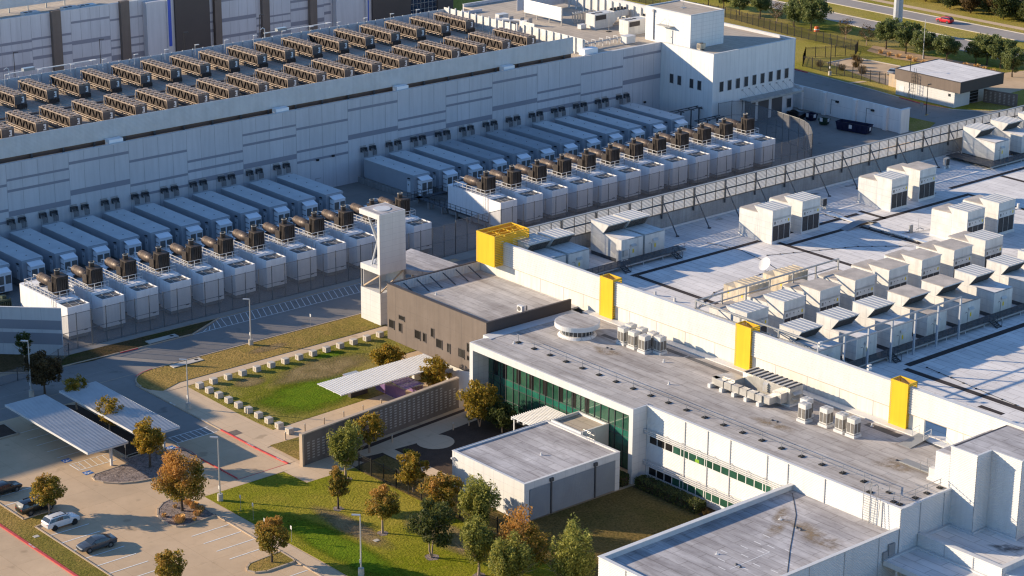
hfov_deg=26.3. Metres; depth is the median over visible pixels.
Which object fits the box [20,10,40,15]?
twin fan unit
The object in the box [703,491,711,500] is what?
window
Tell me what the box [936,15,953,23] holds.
moving car
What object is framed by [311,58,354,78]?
rooftop chiller
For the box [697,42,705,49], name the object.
rooftop condenser
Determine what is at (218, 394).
cube stone
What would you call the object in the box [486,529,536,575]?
tree
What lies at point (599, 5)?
roof screen
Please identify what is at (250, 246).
generator set
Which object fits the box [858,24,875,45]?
bare tree
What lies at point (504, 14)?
roof box
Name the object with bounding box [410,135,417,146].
cable bracket
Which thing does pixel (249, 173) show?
cable bracket
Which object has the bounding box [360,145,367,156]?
cable bracket
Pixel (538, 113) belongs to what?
cable bracket
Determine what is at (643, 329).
condensing unit
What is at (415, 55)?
rooftop chiller
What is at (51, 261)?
door
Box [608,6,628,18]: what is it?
fan condenser bank
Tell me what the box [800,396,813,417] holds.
condensing unit
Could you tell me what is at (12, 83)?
roof screen
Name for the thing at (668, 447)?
window
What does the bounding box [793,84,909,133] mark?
buttressed yard wall
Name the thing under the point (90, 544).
parked car
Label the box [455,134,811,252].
fence
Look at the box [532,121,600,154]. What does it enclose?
equipment enclosure
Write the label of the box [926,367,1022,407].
roof cable
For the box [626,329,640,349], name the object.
condensing unit
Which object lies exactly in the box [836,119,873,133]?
skip
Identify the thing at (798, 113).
utility truck
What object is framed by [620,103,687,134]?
equipment enclosure
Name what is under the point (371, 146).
cable bracket
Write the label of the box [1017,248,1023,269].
air handler
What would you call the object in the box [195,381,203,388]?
cube stone
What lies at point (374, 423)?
courtyard tree
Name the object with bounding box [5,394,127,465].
carport
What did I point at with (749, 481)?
window
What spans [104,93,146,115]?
rooftop chiller
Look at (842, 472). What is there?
roof edge rail
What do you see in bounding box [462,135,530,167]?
equipment enclosure
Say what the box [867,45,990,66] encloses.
bare bank
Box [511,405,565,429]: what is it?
slatted pergola
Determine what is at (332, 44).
rooftop chiller
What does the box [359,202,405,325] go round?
white tower
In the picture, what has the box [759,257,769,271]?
satellite dish
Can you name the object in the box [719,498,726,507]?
window
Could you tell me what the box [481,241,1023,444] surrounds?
ribbed screen wall
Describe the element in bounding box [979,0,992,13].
woodland tree
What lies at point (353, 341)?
cube stone
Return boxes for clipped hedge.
[619,470,629,486]
[634,475,706,513]
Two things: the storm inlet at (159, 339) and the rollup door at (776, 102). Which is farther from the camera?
the rollup door at (776, 102)
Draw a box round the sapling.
[13,331,32,356]
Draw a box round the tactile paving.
[229,430,241,435]
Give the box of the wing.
[597,483,898,575]
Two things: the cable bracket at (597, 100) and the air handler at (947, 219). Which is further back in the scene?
the cable bracket at (597, 100)
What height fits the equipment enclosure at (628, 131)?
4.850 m
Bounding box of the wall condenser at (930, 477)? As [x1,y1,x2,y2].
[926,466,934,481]
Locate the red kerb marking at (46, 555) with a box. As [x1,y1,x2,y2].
[0,348,288,575]
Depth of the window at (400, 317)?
323.12 m
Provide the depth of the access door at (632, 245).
338.80 m
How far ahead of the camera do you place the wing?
250.29 m
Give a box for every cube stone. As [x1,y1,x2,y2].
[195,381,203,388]
[205,386,213,393]
[209,377,217,384]
[214,391,222,398]
[224,373,232,380]
[224,396,232,403]
[234,401,242,408]
[238,369,246,375]
[244,406,252,413]
[253,365,260,372]
[254,411,262,418]
[264,416,273,423]
[267,361,275,368]
[275,421,283,429]
[281,357,289,364]
[285,426,293,434]
[295,353,302,360]
[309,349,316,356]
[322,345,330,352]
[336,342,343,348]
[349,338,357,344]
[363,334,370,341]
[376,330,383,337]
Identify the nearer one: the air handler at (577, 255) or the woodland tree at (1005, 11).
the air handler at (577, 255)
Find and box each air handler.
[513,233,565,262]
[536,227,588,269]
[591,215,642,261]
[613,209,664,253]
[709,299,768,332]
[738,201,791,243]
[747,288,805,335]
[769,191,820,234]
[779,318,840,359]
[782,278,841,322]
[816,306,876,361]
[817,268,875,310]
[851,258,909,299]
[852,295,912,349]
[857,170,908,211]
[884,248,941,287]
[887,161,936,201]
[887,284,946,337]
[916,238,973,277]
[921,274,980,326]
[929,202,985,239]
[947,229,1003,267]
[954,264,1012,315]
[962,122,1009,160]
[963,193,1015,234]
[986,254,1023,304]
[990,116,1023,154]
[1017,111,1023,128]
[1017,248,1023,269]
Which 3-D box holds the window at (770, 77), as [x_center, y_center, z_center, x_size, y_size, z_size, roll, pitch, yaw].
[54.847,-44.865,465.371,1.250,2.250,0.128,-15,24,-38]
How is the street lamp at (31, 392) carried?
on the service road
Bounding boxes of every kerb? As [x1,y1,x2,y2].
[0,313,360,575]
[749,0,1023,58]
[794,57,1020,111]
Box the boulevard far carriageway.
[827,0,1023,40]
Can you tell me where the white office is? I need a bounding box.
[470,310,951,575]
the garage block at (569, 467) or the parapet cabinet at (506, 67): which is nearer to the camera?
the garage block at (569, 467)
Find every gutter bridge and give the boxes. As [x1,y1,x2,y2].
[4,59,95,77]
[260,22,331,37]
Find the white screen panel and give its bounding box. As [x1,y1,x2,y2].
[524,0,562,25]
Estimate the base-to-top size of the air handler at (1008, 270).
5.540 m
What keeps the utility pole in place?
on the boulevard near carriageway
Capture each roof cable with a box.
[766,246,900,255]
[787,493,795,572]
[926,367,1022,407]
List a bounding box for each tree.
[21,350,63,393]
[29,472,67,513]
[62,373,90,409]
[94,395,123,430]
[131,416,166,466]
[150,449,208,510]
[154,548,187,575]
[253,515,290,561]
[323,465,353,508]
[326,419,363,475]
[350,411,386,452]
[362,483,400,533]
[368,343,406,365]
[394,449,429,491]
[402,497,456,557]
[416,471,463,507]
[418,354,452,385]
[455,379,503,426]
[455,514,496,575]
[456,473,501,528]
[484,401,516,432]
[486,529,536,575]
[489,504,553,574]
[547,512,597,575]
[716,0,730,6]
[728,0,749,14]
[749,0,773,16]
[768,1,784,22]
[782,0,803,26]
[794,0,833,30]
[837,19,852,39]
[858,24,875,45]
[874,17,900,48]
[891,21,922,53]
[909,28,936,58]
[931,34,962,59]
[940,0,960,8]
[960,0,980,12]
[964,40,982,62]
[973,32,999,64]
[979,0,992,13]
[982,0,1008,15]
[985,35,1017,68]
[990,0,1019,18]
[1000,47,1023,76]
[1009,1,1022,19]
[1017,0,1023,19]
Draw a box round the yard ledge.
[358,177,418,202]
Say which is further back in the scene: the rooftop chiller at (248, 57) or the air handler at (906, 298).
the rooftop chiller at (248, 57)
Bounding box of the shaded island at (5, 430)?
[0,405,139,456]
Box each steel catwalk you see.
[586,243,685,274]
[848,303,1023,366]
[946,150,1023,168]
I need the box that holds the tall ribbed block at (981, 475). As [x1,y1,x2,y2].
[934,425,1023,538]
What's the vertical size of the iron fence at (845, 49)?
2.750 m
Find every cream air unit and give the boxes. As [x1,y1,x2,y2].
[723,275,768,301]
[763,264,808,290]
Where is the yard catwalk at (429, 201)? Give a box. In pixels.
[407,185,488,227]
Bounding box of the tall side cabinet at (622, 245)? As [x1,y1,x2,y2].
[616,237,628,261]
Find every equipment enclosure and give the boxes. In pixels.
[0,236,44,285]
[0,259,12,292]
[9,228,77,275]
[41,222,109,268]
[73,215,141,261]
[104,209,172,253]
[134,203,202,246]
[163,197,232,238]
[192,191,261,231]
[221,185,289,225]
[249,179,317,221]
[276,173,344,214]
[363,155,432,196]
[389,150,457,192]
[414,145,482,181]
[438,140,506,174]
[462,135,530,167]
[486,130,554,165]
[509,125,577,159]
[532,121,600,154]
[554,116,622,149]
[576,112,644,144]
[598,107,666,139]
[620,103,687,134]
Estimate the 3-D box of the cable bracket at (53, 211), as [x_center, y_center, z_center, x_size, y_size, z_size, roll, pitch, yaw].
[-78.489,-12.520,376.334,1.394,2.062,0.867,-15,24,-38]
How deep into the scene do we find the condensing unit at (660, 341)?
300.08 m
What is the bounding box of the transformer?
[0,294,11,305]
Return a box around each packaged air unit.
[586,10,616,28]
[619,16,645,34]
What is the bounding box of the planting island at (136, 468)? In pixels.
[94,448,213,524]
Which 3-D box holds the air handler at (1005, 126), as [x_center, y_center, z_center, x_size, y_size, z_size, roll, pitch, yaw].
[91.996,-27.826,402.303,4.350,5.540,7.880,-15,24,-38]
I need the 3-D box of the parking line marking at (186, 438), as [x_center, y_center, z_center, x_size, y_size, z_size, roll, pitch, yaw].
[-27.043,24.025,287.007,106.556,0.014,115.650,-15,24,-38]
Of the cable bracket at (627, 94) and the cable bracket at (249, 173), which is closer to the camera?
the cable bracket at (249, 173)
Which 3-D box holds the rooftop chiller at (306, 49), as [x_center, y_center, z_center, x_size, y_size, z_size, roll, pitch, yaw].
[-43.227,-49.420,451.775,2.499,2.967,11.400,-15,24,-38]
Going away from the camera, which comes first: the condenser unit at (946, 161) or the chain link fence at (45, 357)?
the chain link fence at (45, 357)
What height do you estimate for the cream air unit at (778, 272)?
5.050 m
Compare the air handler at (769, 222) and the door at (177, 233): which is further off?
the door at (177, 233)
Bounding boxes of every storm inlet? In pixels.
[145,334,178,343]
[169,357,203,367]
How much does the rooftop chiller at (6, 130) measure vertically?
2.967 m
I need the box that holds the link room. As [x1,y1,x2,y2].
[551,411,608,445]
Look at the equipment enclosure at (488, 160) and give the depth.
420.18 m
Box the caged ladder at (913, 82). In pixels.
[910,68,916,97]
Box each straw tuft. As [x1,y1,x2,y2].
[172,513,185,523]
[183,498,191,504]
[187,501,199,508]
[192,509,201,515]
[194,505,204,512]
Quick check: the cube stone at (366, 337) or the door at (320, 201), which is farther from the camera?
the door at (320, 201)
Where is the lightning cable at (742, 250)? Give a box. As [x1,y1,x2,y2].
[707,242,775,268]
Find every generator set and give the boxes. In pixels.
[20,268,90,339]
[62,261,125,330]
[94,253,158,322]
[129,246,190,313]
[161,238,223,305]
[185,231,255,298]
[216,225,286,290]
[246,218,316,282]
[276,211,345,275]
[307,205,374,268]
[335,198,379,257]
[365,192,431,251]
[448,170,516,226]
[478,165,542,224]
[504,159,567,217]
[528,153,592,211]
[554,148,616,205]
[577,143,640,199]
[602,138,664,193]
[625,132,687,188]
[648,127,709,182]
[670,122,731,177]
[692,118,753,171]
[713,113,774,166]
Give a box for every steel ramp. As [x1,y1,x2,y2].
[899,425,931,448]
[899,458,934,473]
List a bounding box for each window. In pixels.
[389,319,394,329]
[398,314,404,321]
[398,322,401,332]
[414,329,420,340]
[422,332,425,342]
[436,338,441,349]
[447,343,449,353]
[458,348,464,358]
[466,343,469,352]
[649,436,656,445]
[649,467,655,476]
[656,470,663,480]
[657,438,664,449]
[664,474,671,483]
[665,441,672,452]
[669,73,673,83]
[672,477,679,486]
[673,444,680,455]
[677,75,681,85]
[679,481,687,490]
[680,449,688,458]
[687,484,695,493]
[688,452,696,462]
[689,78,693,88]
[695,488,702,497]
[697,80,701,90]
[697,454,704,465]
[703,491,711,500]
[704,459,712,469]
[711,495,719,504]
[713,461,720,472]
[719,81,723,91]
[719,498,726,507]
[721,465,728,475]
[727,79,731,90]
[729,468,737,479]
[735,78,739,88]
[737,473,745,483]
[744,76,747,86]
[746,475,754,486]
[752,74,756,84]
[754,479,762,490]
[760,72,764,83]
[762,482,771,491]
[768,71,772,81]
[776,69,780,79]
[784,67,788,78]
[786,97,791,107]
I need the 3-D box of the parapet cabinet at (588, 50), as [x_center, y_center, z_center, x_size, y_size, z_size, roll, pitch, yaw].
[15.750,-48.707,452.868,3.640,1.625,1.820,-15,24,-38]
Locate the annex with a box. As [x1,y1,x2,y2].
[917,523,1023,575]
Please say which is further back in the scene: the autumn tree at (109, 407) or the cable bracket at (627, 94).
the cable bracket at (627, 94)
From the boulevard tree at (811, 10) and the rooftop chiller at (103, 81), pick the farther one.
the boulevard tree at (811, 10)
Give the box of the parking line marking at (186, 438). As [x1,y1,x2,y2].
[0,283,360,575]
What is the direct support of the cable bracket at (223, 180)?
attached to the data hall
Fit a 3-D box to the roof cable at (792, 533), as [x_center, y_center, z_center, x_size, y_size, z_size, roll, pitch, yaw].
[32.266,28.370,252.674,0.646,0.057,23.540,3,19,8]
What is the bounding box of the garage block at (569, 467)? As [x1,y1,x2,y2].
[451,420,619,522]
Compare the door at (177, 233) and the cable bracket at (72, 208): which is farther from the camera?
the cable bracket at (72, 208)
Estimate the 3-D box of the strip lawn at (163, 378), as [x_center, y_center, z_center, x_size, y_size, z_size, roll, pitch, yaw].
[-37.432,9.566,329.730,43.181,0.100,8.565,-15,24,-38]
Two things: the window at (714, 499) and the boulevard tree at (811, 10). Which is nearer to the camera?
the window at (714, 499)
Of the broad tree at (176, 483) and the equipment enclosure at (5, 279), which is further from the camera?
the equipment enclosure at (5, 279)
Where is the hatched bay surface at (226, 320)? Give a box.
[202,283,360,332]
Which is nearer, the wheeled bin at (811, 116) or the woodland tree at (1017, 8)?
the wheeled bin at (811, 116)
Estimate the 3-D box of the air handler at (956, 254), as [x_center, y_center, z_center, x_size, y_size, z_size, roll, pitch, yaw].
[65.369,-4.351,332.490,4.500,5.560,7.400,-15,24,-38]
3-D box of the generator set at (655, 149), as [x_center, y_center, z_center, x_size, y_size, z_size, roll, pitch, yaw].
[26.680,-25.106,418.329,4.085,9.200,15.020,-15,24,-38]
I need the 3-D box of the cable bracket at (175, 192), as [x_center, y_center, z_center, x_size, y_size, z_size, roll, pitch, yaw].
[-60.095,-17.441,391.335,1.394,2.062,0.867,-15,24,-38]
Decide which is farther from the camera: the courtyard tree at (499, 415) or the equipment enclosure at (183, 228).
the equipment enclosure at (183, 228)
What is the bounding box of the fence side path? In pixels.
[64,199,688,354]
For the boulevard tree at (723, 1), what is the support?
on the ground at (937, 5)
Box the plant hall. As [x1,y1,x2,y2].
[495,137,1023,442]
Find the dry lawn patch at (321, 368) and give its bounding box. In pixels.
[236,343,485,555]
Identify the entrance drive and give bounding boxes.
[794,70,1021,139]
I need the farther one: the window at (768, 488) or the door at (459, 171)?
the door at (459, 171)
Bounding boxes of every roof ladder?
[581,429,594,439]
[862,481,880,527]
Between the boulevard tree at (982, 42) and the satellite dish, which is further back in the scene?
the boulevard tree at (982, 42)
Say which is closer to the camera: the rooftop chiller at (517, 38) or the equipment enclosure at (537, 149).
the equipment enclosure at (537, 149)
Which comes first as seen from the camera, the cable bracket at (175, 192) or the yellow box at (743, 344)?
the yellow box at (743, 344)
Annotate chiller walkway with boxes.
[0,31,518,128]
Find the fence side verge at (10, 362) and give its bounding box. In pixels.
[0,319,214,371]
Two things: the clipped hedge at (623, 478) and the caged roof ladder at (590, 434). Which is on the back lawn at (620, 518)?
the clipped hedge at (623, 478)
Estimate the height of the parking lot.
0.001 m
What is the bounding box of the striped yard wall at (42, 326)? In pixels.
[0,306,63,355]
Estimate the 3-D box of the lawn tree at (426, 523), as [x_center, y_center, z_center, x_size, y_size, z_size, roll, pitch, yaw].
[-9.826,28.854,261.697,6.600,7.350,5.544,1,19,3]
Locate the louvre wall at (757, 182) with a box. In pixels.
[527,105,1023,236]
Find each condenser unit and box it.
[517,304,526,311]
[820,197,827,209]
[942,157,949,168]
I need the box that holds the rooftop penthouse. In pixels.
[645,0,724,48]
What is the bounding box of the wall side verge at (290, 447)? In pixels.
[270,437,299,459]
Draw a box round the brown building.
[387,261,577,372]
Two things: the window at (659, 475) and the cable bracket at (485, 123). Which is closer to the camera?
the window at (659, 475)
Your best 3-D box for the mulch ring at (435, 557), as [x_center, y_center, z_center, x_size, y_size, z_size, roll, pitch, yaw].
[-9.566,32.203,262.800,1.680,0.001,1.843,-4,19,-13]
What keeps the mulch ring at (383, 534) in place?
on the lawn at (288, 498)
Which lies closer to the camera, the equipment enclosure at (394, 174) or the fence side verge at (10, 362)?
the fence side verge at (10, 362)
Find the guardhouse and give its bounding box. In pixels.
[895,58,1003,107]
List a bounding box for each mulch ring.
[333,506,343,510]
[377,531,387,535]
[425,554,438,559]
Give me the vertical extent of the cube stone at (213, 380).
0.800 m
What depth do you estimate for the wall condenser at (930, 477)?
259.87 m
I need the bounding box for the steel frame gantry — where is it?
[695,258,961,369]
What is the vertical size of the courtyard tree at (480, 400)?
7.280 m
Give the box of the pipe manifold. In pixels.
[572,9,593,23]
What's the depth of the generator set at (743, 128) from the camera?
429.91 m
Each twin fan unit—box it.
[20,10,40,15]
[60,5,79,9]
[77,3,96,7]
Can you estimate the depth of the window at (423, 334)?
319.75 m
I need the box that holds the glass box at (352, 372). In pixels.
[342,370,357,375]
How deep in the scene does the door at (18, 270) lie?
357.14 m
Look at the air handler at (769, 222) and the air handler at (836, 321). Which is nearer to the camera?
the air handler at (836, 321)
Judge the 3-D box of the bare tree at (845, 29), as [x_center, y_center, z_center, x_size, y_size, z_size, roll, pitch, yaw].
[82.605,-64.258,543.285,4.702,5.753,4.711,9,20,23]
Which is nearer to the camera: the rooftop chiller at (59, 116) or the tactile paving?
the tactile paving
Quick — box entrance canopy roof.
[883,546,986,575]
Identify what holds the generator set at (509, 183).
on the equipment yard ground at (128, 327)
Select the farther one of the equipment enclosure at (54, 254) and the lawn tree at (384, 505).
the equipment enclosure at (54, 254)
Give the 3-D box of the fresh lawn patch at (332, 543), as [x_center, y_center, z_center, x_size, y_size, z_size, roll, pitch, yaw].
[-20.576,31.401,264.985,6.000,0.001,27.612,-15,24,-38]
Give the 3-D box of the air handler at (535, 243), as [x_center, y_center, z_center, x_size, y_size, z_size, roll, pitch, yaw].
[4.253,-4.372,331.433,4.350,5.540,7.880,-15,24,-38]
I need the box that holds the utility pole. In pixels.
[893,0,902,21]
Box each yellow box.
[476,222,528,267]
[599,273,621,319]
[734,320,759,369]
[888,375,917,428]
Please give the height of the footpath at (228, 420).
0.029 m
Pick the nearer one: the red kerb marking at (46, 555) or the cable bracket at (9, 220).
the red kerb marking at (46, 555)
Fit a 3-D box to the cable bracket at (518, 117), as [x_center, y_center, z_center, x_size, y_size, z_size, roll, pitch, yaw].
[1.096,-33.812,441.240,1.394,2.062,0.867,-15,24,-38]
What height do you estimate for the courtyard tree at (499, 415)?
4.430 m
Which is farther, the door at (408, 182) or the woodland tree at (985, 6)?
the woodland tree at (985, 6)
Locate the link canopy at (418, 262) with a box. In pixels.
[405,249,457,276]
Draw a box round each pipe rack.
[585,34,623,46]
[670,106,724,128]
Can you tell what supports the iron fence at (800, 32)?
on the ground at (937, 5)
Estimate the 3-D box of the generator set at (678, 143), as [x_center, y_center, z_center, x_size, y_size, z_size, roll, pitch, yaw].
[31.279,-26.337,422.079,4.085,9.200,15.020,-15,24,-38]
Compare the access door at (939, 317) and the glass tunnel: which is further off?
the glass tunnel
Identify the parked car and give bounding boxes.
[0,480,22,494]
[15,496,56,515]
[41,510,79,530]
[76,533,117,553]
[887,68,894,74]
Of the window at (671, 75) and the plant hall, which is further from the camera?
the window at (671, 75)
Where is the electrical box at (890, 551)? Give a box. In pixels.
[882,542,895,561]
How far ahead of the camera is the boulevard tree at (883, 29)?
530.67 m
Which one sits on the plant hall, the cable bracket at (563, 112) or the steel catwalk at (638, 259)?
the steel catwalk at (638, 259)
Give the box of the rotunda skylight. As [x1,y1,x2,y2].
[554,313,599,340]
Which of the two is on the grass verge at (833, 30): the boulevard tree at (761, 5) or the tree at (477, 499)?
the boulevard tree at (761, 5)
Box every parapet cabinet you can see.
[105,136,122,143]
[272,106,288,112]
[393,84,408,90]
[499,64,514,70]
[579,46,597,55]
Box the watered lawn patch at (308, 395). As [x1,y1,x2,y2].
[259,351,347,411]
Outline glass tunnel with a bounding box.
[376,377,424,397]
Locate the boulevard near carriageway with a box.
[772,0,1017,56]
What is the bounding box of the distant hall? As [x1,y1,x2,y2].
[0,0,452,79]
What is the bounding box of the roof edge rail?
[515,334,943,505]
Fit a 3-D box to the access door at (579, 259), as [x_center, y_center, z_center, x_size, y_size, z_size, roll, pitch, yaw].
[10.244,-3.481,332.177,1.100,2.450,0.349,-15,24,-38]
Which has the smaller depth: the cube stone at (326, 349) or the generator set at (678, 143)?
the cube stone at (326, 349)
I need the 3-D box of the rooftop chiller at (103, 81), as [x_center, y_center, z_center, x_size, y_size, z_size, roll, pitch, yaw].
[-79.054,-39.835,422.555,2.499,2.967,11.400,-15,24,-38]
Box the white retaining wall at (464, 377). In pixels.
[446,370,469,392]
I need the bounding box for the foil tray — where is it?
[824,212,927,242]
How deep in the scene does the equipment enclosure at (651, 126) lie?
446.29 m
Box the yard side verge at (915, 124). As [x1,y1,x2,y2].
[909,117,934,132]
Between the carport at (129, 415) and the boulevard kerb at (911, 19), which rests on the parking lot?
the carport at (129, 415)
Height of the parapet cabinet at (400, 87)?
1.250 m
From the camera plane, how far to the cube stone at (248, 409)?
306.10 m
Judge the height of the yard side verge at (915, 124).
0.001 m
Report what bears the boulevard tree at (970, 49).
on the grass verge at (833, 30)
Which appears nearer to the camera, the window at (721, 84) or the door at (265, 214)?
the door at (265, 214)
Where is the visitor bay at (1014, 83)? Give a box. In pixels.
[829,59,1023,102]
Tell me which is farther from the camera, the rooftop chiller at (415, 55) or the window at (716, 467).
the rooftop chiller at (415, 55)
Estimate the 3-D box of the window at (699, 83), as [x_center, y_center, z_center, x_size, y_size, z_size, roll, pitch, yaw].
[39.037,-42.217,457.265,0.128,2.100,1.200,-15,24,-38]
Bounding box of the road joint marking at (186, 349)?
[0,305,356,397]
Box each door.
[16,266,19,279]
[50,259,52,271]
[82,252,85,264]
[114,245,116,257]
[145,238,148,250]
[175,231,178,243]
[205,225,208,236]
[235,218,237,228]
[263,212,266,222]
[292,206,294,217]
[319,200,322,210]
[407,180,409,191]
[433,175,435,186]
[458,169,460,180]
[530,153,533,164]
[577,256,582,267]
[631,243,636,256]
[653,237,658,250]
[666,29,672,42]
[745,101,755,117]
[758,99,768,119]
[771,97,781,116]
[864,341,870,356]
[899,86,903,95]
[900,329,906,344]
[934,317,940,332]
[968,306,974,321]
[1000,146,1005,158]
[1000,295,1006,310]
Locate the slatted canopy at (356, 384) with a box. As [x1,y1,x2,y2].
[317,354,445,397]
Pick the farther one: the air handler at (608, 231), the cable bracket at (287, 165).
the cable bracket at (287, 165)
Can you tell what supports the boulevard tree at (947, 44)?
on the bare bank at (873, 49)
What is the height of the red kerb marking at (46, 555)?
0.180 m
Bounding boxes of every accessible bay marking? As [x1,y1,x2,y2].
[61,458,72,462]
[82,470,93,474]
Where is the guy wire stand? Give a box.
[907,222,923,232]
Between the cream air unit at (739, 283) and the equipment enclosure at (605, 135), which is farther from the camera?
the equipment enclosure at (605, 135)
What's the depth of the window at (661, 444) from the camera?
281.28 m
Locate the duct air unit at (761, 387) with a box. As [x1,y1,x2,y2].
[707,367,803,407]
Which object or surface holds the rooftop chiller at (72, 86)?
on the data hall
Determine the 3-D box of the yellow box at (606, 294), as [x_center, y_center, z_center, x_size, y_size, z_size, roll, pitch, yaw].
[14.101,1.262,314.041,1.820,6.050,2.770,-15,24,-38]
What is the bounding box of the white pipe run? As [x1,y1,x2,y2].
[494,15,531,23]
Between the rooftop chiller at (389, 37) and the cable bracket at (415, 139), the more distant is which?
the rooftop chiller at (389, 37)
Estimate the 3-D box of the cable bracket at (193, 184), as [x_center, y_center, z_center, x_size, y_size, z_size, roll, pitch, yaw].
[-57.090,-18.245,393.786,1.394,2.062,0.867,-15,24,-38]
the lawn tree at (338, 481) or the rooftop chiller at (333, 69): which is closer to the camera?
the lawn tree at (338, 481)
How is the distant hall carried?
on the equipment yard ground at (128, 327)
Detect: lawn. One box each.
[0,505,108,575]
[137,314,386,390]
[188,330,422,429]
[205,468,556,575]
[356,455,715,575]
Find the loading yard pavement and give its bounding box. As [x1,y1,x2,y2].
[333,110,920,256]
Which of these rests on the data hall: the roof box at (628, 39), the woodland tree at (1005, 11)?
the roof box at (628, 39)
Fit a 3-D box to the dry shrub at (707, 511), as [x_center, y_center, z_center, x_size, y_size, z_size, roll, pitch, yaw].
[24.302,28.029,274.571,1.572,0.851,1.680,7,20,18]
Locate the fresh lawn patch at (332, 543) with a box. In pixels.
[289,520,398,575]
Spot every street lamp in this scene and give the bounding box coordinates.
[20,340,33,396]
[179,358,190,409]
[210,436,222,500]
[243,298,252,344]
[351,514,363,575]
[828,38,831,75]
[907,59,910,97]
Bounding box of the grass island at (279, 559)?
[248,552,292,570]
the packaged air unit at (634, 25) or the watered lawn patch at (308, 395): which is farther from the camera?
the packaged air unit at (634, 25)
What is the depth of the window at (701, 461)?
276.11 m
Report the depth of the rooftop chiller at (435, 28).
470.78 m
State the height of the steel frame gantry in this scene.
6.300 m
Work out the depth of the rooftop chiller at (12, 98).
406.92 m
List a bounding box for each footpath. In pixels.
[148,326,479,575]
[872,0,1023,29]
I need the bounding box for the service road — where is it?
[0,140,943,442]
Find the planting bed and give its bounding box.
[353,409,714,515]
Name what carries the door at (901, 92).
in the guardhouse
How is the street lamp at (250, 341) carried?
on the strip lawn at (163, 378)
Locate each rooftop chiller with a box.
[0,85,26,109]
[0,122,13,138]
[5,110,48,133]
[18,78,59,103]
[39,104,81,127]
[49,73,90,98]
[72,98,114,121]
[80,68,121,93]
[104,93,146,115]
[111,63,152,88]
[135,88,178,110]
[140,59,181,82]
[166,82,208,104]
[170,54,211,77]
[196,77,239,99]
[198,49,239,72]
[226,45,267,67]
[226,72,268,93]
[254,40,295,63]
[255,67,297,89]
[281,36,322,59]
[283,63,326,83]
[308,32,348,54]
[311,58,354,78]
[334,28,374,50]
[339,53,381,73]
[359,24,400,45]
[365,49,408,69]
[384,20,425,42]
[392,44,434,63]
[409,16,450,37]
[418,40,460,59]
[433,12,474,33]
[443,36,485,54]
[468,31,510,50]
[493,27,535,45]
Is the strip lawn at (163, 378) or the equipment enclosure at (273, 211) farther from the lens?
the equipment enclosure at (273, 211)
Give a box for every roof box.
[495,12,508,17]
[577,23,585,28]
[621,34,635,43]
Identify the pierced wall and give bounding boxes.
[299,376,458,466]
[888,73,895,87]
[983,89,1017,106]
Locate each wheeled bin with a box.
[805,112,817,120]
[818,117,829,124]
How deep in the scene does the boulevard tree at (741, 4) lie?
569.96 m
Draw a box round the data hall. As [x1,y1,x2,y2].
[0,0,803,239]
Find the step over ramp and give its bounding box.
[840,219,874,230]
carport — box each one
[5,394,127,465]
[59,381,179,449]
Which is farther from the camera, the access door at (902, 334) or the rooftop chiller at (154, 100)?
the rooftop chiller at (154, 100)
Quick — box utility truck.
[786,108,804,118]
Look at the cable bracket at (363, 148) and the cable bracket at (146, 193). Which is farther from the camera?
the cable bracket at (363, 148)
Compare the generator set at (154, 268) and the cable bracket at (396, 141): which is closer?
the generator set at (154, 268)
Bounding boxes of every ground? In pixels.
[0,107,926,351]
[453,0,1023,110]
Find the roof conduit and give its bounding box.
[822,211,929,244]
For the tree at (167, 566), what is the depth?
252.37 m
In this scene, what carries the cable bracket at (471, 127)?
attached to the data hall
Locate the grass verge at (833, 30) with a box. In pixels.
[724,10,1023,72]
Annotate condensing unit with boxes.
[616,325,629,345]
[625,322,636,329]
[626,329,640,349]
[636,326,647,333]
[637,333,651,354]
[647,330,659,349]
[652,334,666,354]
[796,401,812,423]
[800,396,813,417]
[818,405,833,428]
[833,411,848,434]
[845,415,860,438]
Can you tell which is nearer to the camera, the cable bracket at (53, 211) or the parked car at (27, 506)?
the parked car at (27, 506)
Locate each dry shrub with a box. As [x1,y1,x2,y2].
[701,507,711,514]
[850,54,859,59]
[851,60,860,67]
[854,56,864,62]
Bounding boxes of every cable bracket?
[6,217,15,225]
[17,214,26,227]
[38,210,47,221]
[49,208,58,220]
[69,204,78,216]
[80,202,89,213]
[100,198,109,209]
[111,195,119,208]
[130,192,139,203]
[141,189,149,202]
[160,186,168,198]
[170,183,178,195]
[189,180,197,192]
[199,178,207,190]
[217,174,226,185]
[227,172,235,184]
[245,168,253,180]
[255,166,263,178]
[273,163,281,174]
[282,161,290,172]
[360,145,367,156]
[369,143,376,154]
[385,140,393,151]
[394,138,401,149]
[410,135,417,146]
[419,133,426,144]
[435,130,442,141]
[443,128,450,139]
[459,125,466,136]
[467,123,474,134]
[482,120,489,131]
[490,119,497,129]
[506,116,512,126]
[513,114,520,124]
[528,111,535,121]
[536,109,543,120]
[551,106,557,117]
[558,105,565,115]
[573,102,579,112]
[580,100,587,110]
[595,97,601,108]
[602,96,608,106]
[616,93,622,103]
[623,92,629,102]
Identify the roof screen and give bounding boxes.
[0,0,64,12]
[0,9,443,89]
[0,37,572,163]
[444,7,584,53]
[517,0,563,10]
[564,0,645,18]
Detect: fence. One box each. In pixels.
[0,343,68,385]
[62,222,455,350]
[351,452,523,537]
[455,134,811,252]
[635,0,858,51]
[718,100,742,118]
[743,101,812,161]
[802,42,857,65]
[803,52,885,84]

